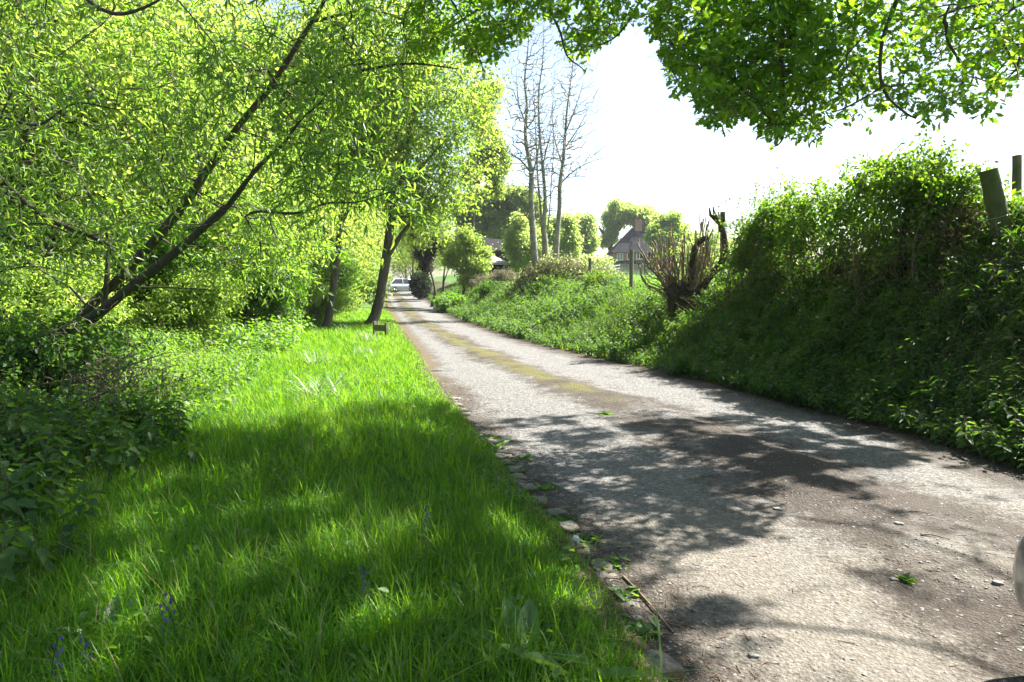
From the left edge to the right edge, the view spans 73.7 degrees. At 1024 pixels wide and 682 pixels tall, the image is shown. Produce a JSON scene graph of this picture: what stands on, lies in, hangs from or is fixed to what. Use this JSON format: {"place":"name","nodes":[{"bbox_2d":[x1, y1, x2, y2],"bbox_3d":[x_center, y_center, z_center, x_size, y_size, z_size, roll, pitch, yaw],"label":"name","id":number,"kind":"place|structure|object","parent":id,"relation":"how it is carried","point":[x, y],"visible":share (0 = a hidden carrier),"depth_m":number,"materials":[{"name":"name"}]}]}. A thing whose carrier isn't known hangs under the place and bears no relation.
{"place":"outdoors","nodes":[
{"label":"outdoors","id":0,"kind":"place"},
{"bbox_2d":[0,216,1023,681],"bbox_3d":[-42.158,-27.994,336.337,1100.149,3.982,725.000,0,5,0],"label":"ground","id":1,"kind":"structure","parent":0,"point":[450,278],"depth_m":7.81,"materials":[{"name":"green plant"}]},
{"bbox_2d":[0,186,105,277],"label":"woodland bush","id":2,"kind":"object","parent":1,"relation":"on","point":[67,260],"visible":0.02,"depth_m":17.84,"materials":[{"name":"green plant"}]},
{"bbox_2d":[0,0,108,66],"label":"woodland tree","id":3,"kind":"object","parent":1,"relation":"on","point":[31,21],"visible":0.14,"depth_m":13.89,"materials":[{"name":"green plant"}]},
{"bbox_2d":[51,635,63,681],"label":"bluebell","id":4,"kind":"object","parent":1,"relation":"on","point":[60,637],"visible":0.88,"depth_m":2.56,"materials":[{"name":"blue plant"}]},
{"bbox_2d":[0,245,143,333],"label":"woodland bush","id":5,"kind":"object","parent":1,"relation":"on","point":[28,298],"visible":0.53,"depth_m":12.73,"materials":[{"name":"green plant"}]},
{"bbox_2d":[0,305,165,395],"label":"bramble heap","id":6,"kind":"object","parent":1,"relation":"on","point":[18,350],"visible":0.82,"depth_m":8.52,"materials":[{"name":"green plant"}]},
{"bbox_2d":[79,636,99,676],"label":"bluebell","id":7,"kind":"object","parent":1,"relation":"on","point":[85,646],"visible":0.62,"depth_m":2.68,"materials":[{"name":"blue plant"}]},
{"bbox_2d":[0,13,187,316],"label":"woodland tree","id":8,"kind":"object","parent":1,"relation":"on","point":[50,167],"visible":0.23,"depth_m":15.59,"materials":[{"name":"green plant"}]},
{"bbox_2d":[50,593,140,641],"bbox_3d":[-1.788,1.247,2.992,0.248,0.120,0.350,2,5,26],"label":"dock plant","id":9,"kind":"object","parent":1,"relation":"on","point":[136,613],"visible":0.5,"depth_m":3.03,"materials":[{"name":"green plant"}]},
{"bbox_2d":[0,0,197,284],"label":"woodland tree","id":10,"kind":"object","parent":1,"relation":"on","point":[118,175],"visible":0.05,"depth_m":20.29,"materials":[{"name":"green plant"}]},
{"bbox_2d":[0,333,198,410],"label":"bramble tangle","id":11,"kind":"object","parent":1,"relation":"on","point":[115,382],"visible":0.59,"depth_m":8.08,"materials":[{"name":"green plant"}]},
{"bbox_2d":[6,279,193,408],"bbox_3d":[-5.206,0.101,8.063,3.050,1.706,1.564,2,5,23],"label":"fallen branch","id":12,"kind":"object","parent":1,"relation":"on","point":[110,370],"visible":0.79,"depth_m":8.02,"materials":[{"name":"brown plant"}]},
{"bbox_2d":[0,373,206,602],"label":"dark undergrowth","id":13,"kind":"object","parent":1,"relation":"on","point":[37,428],"visible":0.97,"depth_m":5.35,"materials":[{"name":"green plant"}]},
{"bbox_2d":[0,0,220,320],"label":"woodland tree","id":14,"kind":"object","parent":1,"relation":"on","point":[93,110],"visible":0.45,"depth_m":14.58,"materials":[{"name":"green plant"}]},
{"bbox_2d":[37,0,259,231],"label":"woodland tree","id":15,"kind":"object","parent":1,"relation":"on","point":[180,182],"visible":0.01,"depth_m":26.48,"materials":[{"name":"green plant"}]},
{"bbox_2d":[86,200,236,331],"bbox_3d":[-9.160,-1.843,17.529,3.757,3.660,3.641,0,5,-1],"label":"woodland bush","id":16,"kind":"object","parent":1,"relation":"on","point":[159,251],"visible":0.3,"depth_m":17.02,"materials":[{"name":"green plant"}]},
{"bbox_2d":[0,304,333,428],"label":"nettles","id":17,"kind":"object","parent":1,"relation":"on","point":[234,336],"visible":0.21,"depth_m":13.34,"materials":[{"name":"green plant"}]},
{"bbox_2d":[159,602,175,645],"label":"bluebell","id":18,"kind":"object","parent":1,"relation":"on","point":[162,613],"visible":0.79,"depth_m":2.83,"materials":[{"name":"blue plant"}]},
{"bbox_2d":[164,592,182,636],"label":"bluebell","id":19,"kind":"object","parent":1,"relation":"on","point":[170,599],"visible":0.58,"depth_m":2.92,"materials":[{"name":"blue plant"}]},
{"bbox_2d":[0,0,358,304],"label":"woodland tree","id":20,"kind":"object","parent":1,"relation":"on","point":[231,186],"visible":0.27,"depth_m":17.32,"materials":[{"name":"green plant"}]},
{"bbox_2d":[114,260,256,339],"bbox_3d":[-7.849,-0.919,16.483,3.167,2.327,3.130,0,5,0],"label":"woodland bush","id":21,"kind":"object","parent":1,"relation":"on","point":[174,301],"visible":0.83,"depth_m":16.07,"materials":[{"name":"green plant"}]},
{"bbox_2d":[130,0,284,218],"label":"woodland tree","id":22,"kind":"object","parent":1,"relation":"on","point":[229,19],"visible":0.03,"depth_m":31.55,"materials":[{"name":"green plant"}]},
{"bbox_2d":[0,0,458,332],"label":"willow tree","id":23,"kind":"object","parent":1,"relation":"on","point":[338,76],"visible":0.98,"depth_m":8.21,"materials":[{"name":"green plant"}]},
{"bbox_2d":[152,1,324,317],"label":"woodland tree","id":24,"kind":"object","parent":1,"relation":"on","point":[250,47],"visible":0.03,"depth_m":23.63,"materials":[{"name":"green plant"}]},
{"bbox_2d":[232,244,317,330],"bbox_3d":[-7.314,-1.632,21.255,2.680,3.050,2.833,0,5,0],"label":"woodland bush","id":25,"kind":"object","parent":1,"relation":"on","point":[274,305],"visible":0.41,"depth_m":20.87,"materials":[{"name":"green plant"}]},
{"bbox_2d":[224,256,330,325],"bbox_3d":[-8.223,-1.735,24.185,4.178,2.793,3.855,3,6,35],"label":"woodland bush","id":26,"kind":"object","parent":1,"relation":"on","point":[314,296],"visible":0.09,"depth_m":23.96,"materials":[{"name":"green plant"}]},
{"bbox_2d":[205,144,377,280],"bbox_3d":[-10.389,-5.625,30.551,8.734,9.519,8.942,3,5,29],"label":"woodland tree","id":27,"kind":"object","parent":1,"relation":"on","point":[347,241],"visible":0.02,"depth_m":30.65,"materials":[{"name":"green plant"}]},
{"bbox_2d":[299,349,337,365],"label":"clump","id":28,"kind":"object","parent":1,"relation":"on","point":[308,358],"visible":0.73,"depth_m":12.73,"materials":[{"name":"green plant"}]},
{"bbox_2d":[276,370,361,401],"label":"daffodil clump","id":29,"kind":"object","parent":1,"relation":"on","point":[318,391],"visible":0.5,"depth_m":9.08,"materials":[{"name":"green plant"}]},
{"bbox_2d":[296,282,354,322],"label":"woodland bush","id":30,"kind":"object","parent":1,"relation":"on","point":[339,299],"visible":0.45,"depth_m":26.25,"materials":[{"name":"green plant"}]},
{"bbox_2d":[219,0,447,328],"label":"roadside tree","id":31,"kind":"object","parent":1,"relation":"on","point":[329,312],"visible":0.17,"depth_m":23.55,"materials":[{"name":"green plant"}]},
{"bbox_2d":[307,245,367,321],"bbox_3d":[-7.663,-2.294,27.928,3.365,3.355,3.020,2,5,19],"label":"woodland bush","id":32,"kind":"object","parent":1,"relation":"on","point":[345,280],"visible":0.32,"depth_m":27.52,"materials":[{"name":"green plant"}]},
{"bbox_2d":[284,154,394,273],"bbox_3d":[-8.799,-6.857,33.290,6.775,11.696,6.841,-3,6,-35],"label":"woodland tree","id":33,"kind":"object","parent":1,"relation":"on","point":[362,220],"visible":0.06,"depth_m":34.46,"materials":[{"name":"green plant"}]},
{"bbox_2d":[333,289,364,316],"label":"woodland bush","id":34,"kind":"object","parent":1,"relation":"on","point":[354,304],"visible":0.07,"depth_m":31.20,"materials":[{"name":"green plant"}]},
{"bbox_2d":[327,178,384,288],"bbox_3d":[-10.169,-7.306,37.697,6.955,11.892,6.888,-4,6,-43],"label":"woodland tree","id":35,"kind":"object","parent":1,"relation":"on","point":[369,233],"visible":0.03,"depth_m":37.44,"materials":[{"name":"green plant"}]},
{"bbox_2d":[305,188,408,289],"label":"woodland tree","id":36,"kind":"object","parent":1,"relation":"on","point":[378,263],"visible":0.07,"depth_m":44.71,"materials":[{"name":"green plant"}]},
{"bbox_2d":[348,276,374,300],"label":"woodland bush","id":37,"kind":"object","parent":1,"relation":"on","point":[361,293],"visible":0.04,"depth_m":39.45,"materials":[{"name":"green plant"}]},
{"bbox_2d":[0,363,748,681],"bbox_3d":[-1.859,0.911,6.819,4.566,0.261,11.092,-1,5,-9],"label":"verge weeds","id":38,"kind":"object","parent":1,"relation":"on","point":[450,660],"visible":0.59,"depth_m":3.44,"materials":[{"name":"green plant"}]},
{"bbox_2d":[373,321,388,335],"bbox_3d":[-3.933,-0.292,20.445,0.671,0.578,0.085,4,6,43],"label":"bench","id":39,"kind":"object","parent":1,"relation":"on","point":[377,327],"visible":0.71,"depth_m":20.38,"materials":[{"name":"brown wood"}]},
{"bbox_2d":[345,568,423,605],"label":"dock plant","id":40,"kind":"object","parent":1,"relation":"on","point":[395,590],"visible":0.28,"depth_m":3.20,"materials":[{"name":"green plant"}]},
{"bbox_2d":[368,204,405,289],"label":"woodland tree","id":41,"kind":"object","parent":1,"relation":"on","point":[380,230],"visible":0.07,"depth_m":81.33,"materials":[{"name":"green plant"}]},
{"bbox_2d":[274,0,521,324],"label":"roadside tree","id":42,"kind":"object","parent":1,"relation":"on","point":[454,129],"visible":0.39,"depth_m":25.53,"materials":[{"name":"green plant"}]},
{"bbox_2d":[391,220,429,276],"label":"woodland tree","id":43,"kind":"object","parent":1,"relation":"on","point":[409,260],"visible":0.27,"depth_m":78.97,"materials":[{"name":"green plant"}]},
{"bbox_2d":[382,217,438,278],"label":"woodland tree","id":44,"kind":"object","parent":1,"relation":"on","point":[402,273],"visible":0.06,"depth_m":89.95,"materials":[{"name":"green plant"}]},
{"bbox_2d":[407,270,433,299],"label":"clipped bush","id":45,"kind":"object","parent":1,"relation":"on","point":[419,285],"visible":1,"depth_m":57.37,"materials":[{"name":"green plant"}]},
{"bbox_2d":[394,220,455,276],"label":"woodland tree","id":46,"kind":"object","parent":1,"relation":"on","point":[436,262],"visible":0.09,"depth_m":84.77,"materials":[{"name":"green plant"}]},
{"bbox_2d":[409,230,442,306],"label":"purple tree","id":47,"kind":"object","parent":1,"relation":"on","point":[425,264],"visible":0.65,"depth_m":45.47,"materials":[{"name":"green plant"}]},
{"bbox_2d":[435,232,457,293],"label":"purple tree","id":48,"kind":"object","parent":1,"relation":"on","point":[443,284],"visible":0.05,"depth_m":44.75,"materials":[{"name":"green plant"}]},
{"bbox_2d":[430,290,471,311],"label":"bank bush","id":49,"kind":"object","parent":1,"relation":"on","point":[447,300],"visible":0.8,"depth_m":39.33,"materials":[{"name":"green plant"}]},
{"bbox_2d":[437,222,495,294],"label":"lane shrub","id":50,"kind":"object","parent":1,"relation":"on","point":[457,258],"visible":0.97,"depth_m":42.29,"materials":[{"name":"green plant"}]},
{"bbox_2d":[468,271,493,291],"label":"dry hedge","id":51,"kind":"object","parent":1,"relation":"on","point":[475,281],"visible":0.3,"depth_m":41.09,"materials":[{"name":"plant"}]},
{"bbox_2d":[453,77,515,275],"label":"tree","id":52,"kind":"object","parent":1,"relation":"on","point":[499,185],"visible":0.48,"depth_m":56.47,"materials":[{"name":"green plant"}]},
{"bbox_2d":[472,278,509,298],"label":"bank bush","id":53,"kind":"object","parent":1,"relation":"on","point":[483,288],"visible":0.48,"depth_m":36.09,"materials":[{"name":"green plant"}]},
{"bbox_2d":[480,438,508,451],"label":"dock plant","id":54,"kind":"object","parent":1,"relation":"on","point":[501,443],"visible":0.72,"depth_m":6.59,"materials":[{"name":"green plant"}]},
{"bbox_2d":[487,256,510,274],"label":"garden shed","id":55,"kind":"structure","parent":1,"relation":"on","point":[498,263],"depth_m":49.94,"materials":[{"name":"white"}]},
{"bbox_2d":[472,238,531,278],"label":"dark barn","id":56,"kind":"structure","parent":1,"relation":"on","point":[497,252],"depth_m":59.33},
{"bbox_2d":[487,266,516,282],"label":"dry hedge","id":57,"kind":"object","parent":1,"relation":"on","point":[504,275],"visible":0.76,"depth_m":40.43,"materials":[{"name":"plant"}]},
{"bbox_2d":[448,180,564,255],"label":"tree","id":58,"kind":"object","parent":1,"relation":"on","point":[491,221],"visible":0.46,"depth_m":70.00,"materials":[{"name":"green plant"}]},
{"bbox_2d":[475,8,563,274],"bbox_3d":[0.316,-9.040,30.388,3.957,12.231,3.371,0,5,0],"label":"bare tree","id":59,"kind":"object","parent":1,"relation":"on","point":[530,168],"visible":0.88,"depth_m":30.38,"materials":[{"name":"grey plant"}]},
{"bbox_2d":[459,597,589,676],"bbox_3d":[0.018,1.235,2.822,0.416,0.148,0.542,-2,5,-20],"label":"dock plant","id":60,"kind":"object","parent":1,"relation":"on","point":[532,609],"visible":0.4,"depth_m":2.89,"materials":[{"name":"green plant"}]},
{"bbox_2d":[496,209,553,274],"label":"tree","id":61,"kind":"object","parent":1,"relation":"on","point":[516,248],"visible":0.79,"depth_m":48.68,"materials":[{"name":"green plant"}]},
{"bbox_2d":[518,482,539,492],"bbox_3d":[0.133,1.188,5.350,0.140,0.116,0.218,-2,5,-19],"label":"edging stone","id":62,"kind":"object","parent":1,"relation":"on","point":[533,488],"visible":0.46,"depth_m":5.31,"materials":[{"name":"stone"}]},
{"bbox_2d":[518,70,559,257],"bbox_3d":[1.238,-7.914,32.017,1.916,9.282,2.102,0,5,0],"label":"bare tree","id":63,"kind":"object","parent":1,"relation":"on","point":[539,197],"visible":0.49,"depth_m":31.97,"materials":[{"name":"grey plant"}]},
{"bbox_2d":[530,496,547,508],"bbox_3d":[0.188,1.217,4.994,0.157,0.111,0.248,0,5,0],"label":"edging stone","id":64,"kind":"object","parent":1,"relation":"on","point":[540,499],"visible":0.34,"depth_m":4.98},
{"bbox_2d":[513,19,577,259],"bbox_3d":[1.831,-9.130,31.154,2.826,11.679,2.639,-4,6,-43],"label":"bare tree","id":65,"kind":"object","parent":1,"relation":"on","point":[544,217],"visible":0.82,"depth_m":31.19,"materials":[{"name":"grey plant"}]},
{"bbox_2d":[546,508,568,517],"bbox_3d":[0.324,1.235,4.750,0.174,0.117,0.132,0,5,0],"label":"edging stone","id":66,"kind":"object","parent":1,"relation":"on","point":[560,511],"visible":0.47,"depth_m":4.72,"materials":[{"name":"stone"}]},
{"bbox_2d":[549,208,586,262],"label":"tree","id":67,"kind":"object","parent":1,"relation":"on","point":[570,239],"visible":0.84,"depth_m":59.10,"materials":[{"name":"green plant"}]},
{"bbox_2d":[557,520,580,534],"bbox_3d":[0.373,1.262,4.482,0.124,0.116,0.237,-1,5,-15],"label":"edging stone","id":68,"kind":"object","parent":1,"relation":"on","point":[573,527],"visible":0.49,"depth_m":4.45,"materials":[{"name":"stone"}]},
{"bbox_2d":[492,250,647,306],"bbox_3d":[2.575,-2.617,29.769,7.287,2.656,3.431,4,6,40],"label":"bramble mound","id":69,"kind":"object","parent":1,"relation":"on","point":[573,267],"visible":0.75,"depth_m":29.84,"materials":[{"name":"plant"}]},
{"bbox_2d":[501,644,643,681],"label":"dock plant","id":70,"kind":"object","parent":1,"relation":"on","point":[551,664],"visible":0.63,"depth_m":2.62,"materials":[{"name":"green plant"}]},
{"bbox_2d":[529,42,616,258],"bbox_3d":[2.850,-9.036,31.631,4.135,11.394,3.037,0,5,0],"label":"bare tree","id":71,"kind":"object","parent":1,"relation":"on","point":[558,214],"visible":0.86,"depth_m":31.59,"materials":[{"name":"grey plant"}]},
{"bbox_2d":[575,209,601,255],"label":"tree","id":72,"kind":"object","parent":1,"relation":"on","point":[588,231],"visible":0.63,"depth_m":93.09,"materials":[{"name":"green plant"}]},
{"bbox_2d":[576,250,617,271],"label":"hedgerow","id":73,"kind":"object","parent":1,"relation":"on","point":[605,260],"visible":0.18,"depth_m":81.37,"materials":[{"name":"green plant"}]},
{"bbox_2d":[578,265,624,290],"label":"bank bush","id":74,"kind":"object","parent":1,"relation":"on","point":[592,278],"visible":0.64,"depth_m":23.54,"materials":[{"name":"green plant"}]},
{"bbox_2d":[590,559,616,572],"bbox_3d":[0.515,1.321,3.870,0.125,0.114,0.207,-1,5,-12],"label":"edging stone","id":75,"kind":"object","parent":1,"relation":"on","point":[610,568],"visible":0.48,"depth_m":3.85,"materials":[{"name":"stone"}]},
{"bbox_2d":[596,571,616,578],"bbox_3d":[0.532,1.335,3.773,0.172,0.108,0.105,0,5,0],"label":"edging stone","id":76,"kind":"object","parent":1,"relation":"on","point":[604,574],"visible":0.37,"depth_m":3.75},
{"bbox_2d":[618,598,640,607],"bbox_3d":[0.569,1.360,3.435,0.162,0.094,0.113,0,5,0],"label":"edging stone","id":77,"kind":"object","parent":1,"relation":"on","point":[624,604],"visible":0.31,"depth_m":3.43,"materials":[{"name":"stone"}]},
{"bbox_2d":[598,196,667,251],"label":"tree","id":78,"kind":"object","parent":1,"relation":"on","point":[617,216],"visible":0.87,"depth_m":102.53,"materials":[{"name":"green plant"}]},
{"bbox_2d":[606,219,679,270],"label":"brick house","id":79,"kind":"structure","parent":1,"relation":"on","point":[626,243],"depth_m":99.79,"materials":[{"name":"tile"}]},
{"bbox_2d":[621,264,680,274],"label":"picket fence","id":80,"kind":"object","parent":1,"relation":"on","point":[636,271],"visible":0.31,"depth_m":63.66,"materials":[{"name":"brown wood"}]},
{"bbox_2d":[588,212,725,293],"bbox_3d":[3.629,-2.302,20.708,0.790,2.237,9.564,-1,5,-13],"label":"wire fence","id":81,"kind":"object","parent":1,"relation":"on","point":[631,262],"visible":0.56,"depth_m":19.86,"materials":[{"name":"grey wood"}]},
{"bbox_2d":[646,649,686,681],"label":"edging stone","id":82,"kind":"object","parent":1,"relation":"on","point":[669,663],"visible":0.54,"depth_m":2.83,"materials":[{"name":"stone"}]},
{"bbox_2d":[642,209,699,270],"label":"tree","id":83,"kind":"object","parent":1,"relation":"on","point":[665,223],"visible":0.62,"depth_m":88.35,"materials":[{"name":"green plant"}]},
{"bbox_2d":[636,206,728,317],"bbox_3d":[3.694,-1.686,14.923,2.083,2.475,1.081,0,5,0],"label":"coppiced stump","id":84,"kind":"object","parent":1,"relation":"on","point":[696,264],"visible":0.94,"depth_m":14.79,"materials":[{"name":"brown wood"}]},
{"bbox_2d":[385,291,1023,681],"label":"lane","id":85,"kind":"structure","parent":1,"relation":"on","point":[483,361],"depth_m":4.80,"materials":[{"name":"asphalt"}]},
{"bbox_2d":[386,278,410,292],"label":"parked car","id":86,"kind":"object","parent":85,"relation":"on","point":[399,285],"visible":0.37,"depth_m":70.72,"materials":[{"name":"white paint"}]},
{"bbox_2d":[531,481,558,490],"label":"edge weed","id":87,"kind":"object","parent":85,"relation":"on","point":[552,487],"visible":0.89,"depth_m":5.34,"materials":[{"name":"green plant"}]},
{"bbox_2d":[569,533,609,549],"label":"edge weed","id":88,"kind":"object","parent":85,"relation":"on","point":[585,536],"visible":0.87,"depth_m":4.27,"materials":[{"name":"green plant"}]},
{"bbox_2d":[595,553,629,569],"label":"edge weed","id":89,"kind":"object","parent":85,"relation":"on","point":[614,562],"visible":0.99,"depth_m":3.92,"materials":[{"name":"green plant"}]},
{"bbox_2d":[606,585,649,600],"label":"edge weed","id":90,"kind":"object","parent":85,"relation":"on","point":[621,593],"visible":1,"depth_m":3.52,"materials":[{"name":"green plant"}]},
{"bbox_2d":[622,613,662,638],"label":"edge weed","id":91,"kind":"object","parent":85,"relation":"on","point":[645,628],"visible":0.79,"depth_m":3.17,"materials":[{"name":"green plant"}]},
{"bbox_2d":[622,575,673,632],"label":"fallen twig","id":92,"kind":"object","parent":85,"relation":"on","point":[638,591],"visible":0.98,"depth_m":3.43,"materials":[{"name":"wood"}]},
{"bbox_2d":[438,378,1023,681],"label":"lane litter","id":93,"kind":"object","parent":85,"relation":"on","point":[686,624],"visible":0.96,"depth_m":4.24,"materials":[{"name":"plant"}]},
{"bbox_2d":[893,572,915,583],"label":"lane weed","id":94,"kind":"object","parent":85,"relation":"on","point":[906,577],"visible":1,"depth_m":3.70,"materials":[{"name":"green plant"}]},
{"bbox_2d":[1013,534,1023,611],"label":"parked car","id":95,"kind":"object","parent":85,"relation":"on","point":[1018,574],"visible":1,"depth_m":2.63,"materials":[{"name":"silver metal"}]},
{"bbox_2d":[399,0,1023,155],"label":"oak tree","id":96,"kind":"object","parent":1,"relation":"on","point":[720,52],"visible":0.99,"depth_m":6.27,"materials":[{"name":"green plant"}]},
{"bbox_2d":[427,187,1023,467],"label":"grassy bank","id":97,"kind":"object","parent":1,"relation":"on","point":[963,420],"visible":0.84,"depth_m":9.02,"materials":[{"name":"green plant"}]},
{"bbox_2d":[675,224,813,276],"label":"hedgerow","id":98,"kind":"object","parent":1,"relation":"on","point":[717,251],"visible":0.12,"depth_m":55.03,"materials":[{"name":"green plant"}]},
{"bbox_2d":[709,211,879,314],"bbox_3d":[5.024,-1.439,12.520,1.807,2.020,4.191,-2,5,-20],"label":"bramble tangle","id":99,"kind":"object","parent":1,"relation":"on","point":[823,265],"visible":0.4,"depth_m":12.57,"materials":[{"name":"green plant"}]},
{"bbox_2d":[702,125,1023,311],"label":"hedge","id":100,"kind":"object","parent":1,"relation":"on","point":[915,184],"visible":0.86,"depth_m":10.26,"materials":[{"name":"green plant"}]},
{"bbox_2d":[814,184,1016,336],"bbox_3d":[5.412,-1.087,9.435,1.742,2.148,2.829,-2,5,-26],"label":"bramble tangle","id":101,"kind":"object","parent":1,"relation":"on","point":[948,234],"visible":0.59,"depth_m":9.22,"materials":[{"name":"green plant"}]},
{"bbox_2d":[978,167,1012,244],"bbox_3d":[5.902,-1.588,8.298,0.476,1.023,0.228,0,5,0],"label":"fence post","id":102,"kind":"object","parent":1,"relation":"on","point":[995,202],"visible":0.84,"depth_m":8.21,"materials":[{"name":"wood"}]},
{"bbox_2d":[1012,155,1021,200],"bbox_3d":[6.791,-1.854,9.180,0.183,1.266,0.120,0,5,0],"label":"fence post","id":103,"kind":"object","parent":1,"relation":"on","point":[1017,170],"visible":0.41,"depth_m":9.11,"materials":[{"name":"brown wood"}]},
{"bbox_2d":[3,0,1023,283],"label":"sky","id":104,"kind":"structure","parent":0,"point":[661,160],"materials":[{"name":"white"}]},
{"bbox_2d":[448,268,739,292],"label":"meadow grass","id":105,"kind":"structure","parent":0,"point":[653,281],"depth_m":31.94,"materials":[{"name":"plant"}]},
{"bbox_2d":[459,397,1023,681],"bbox_3d":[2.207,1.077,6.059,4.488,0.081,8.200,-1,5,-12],"label":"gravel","id":106,"kind":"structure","parent":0,"point":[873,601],"depth_m":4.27,"materials":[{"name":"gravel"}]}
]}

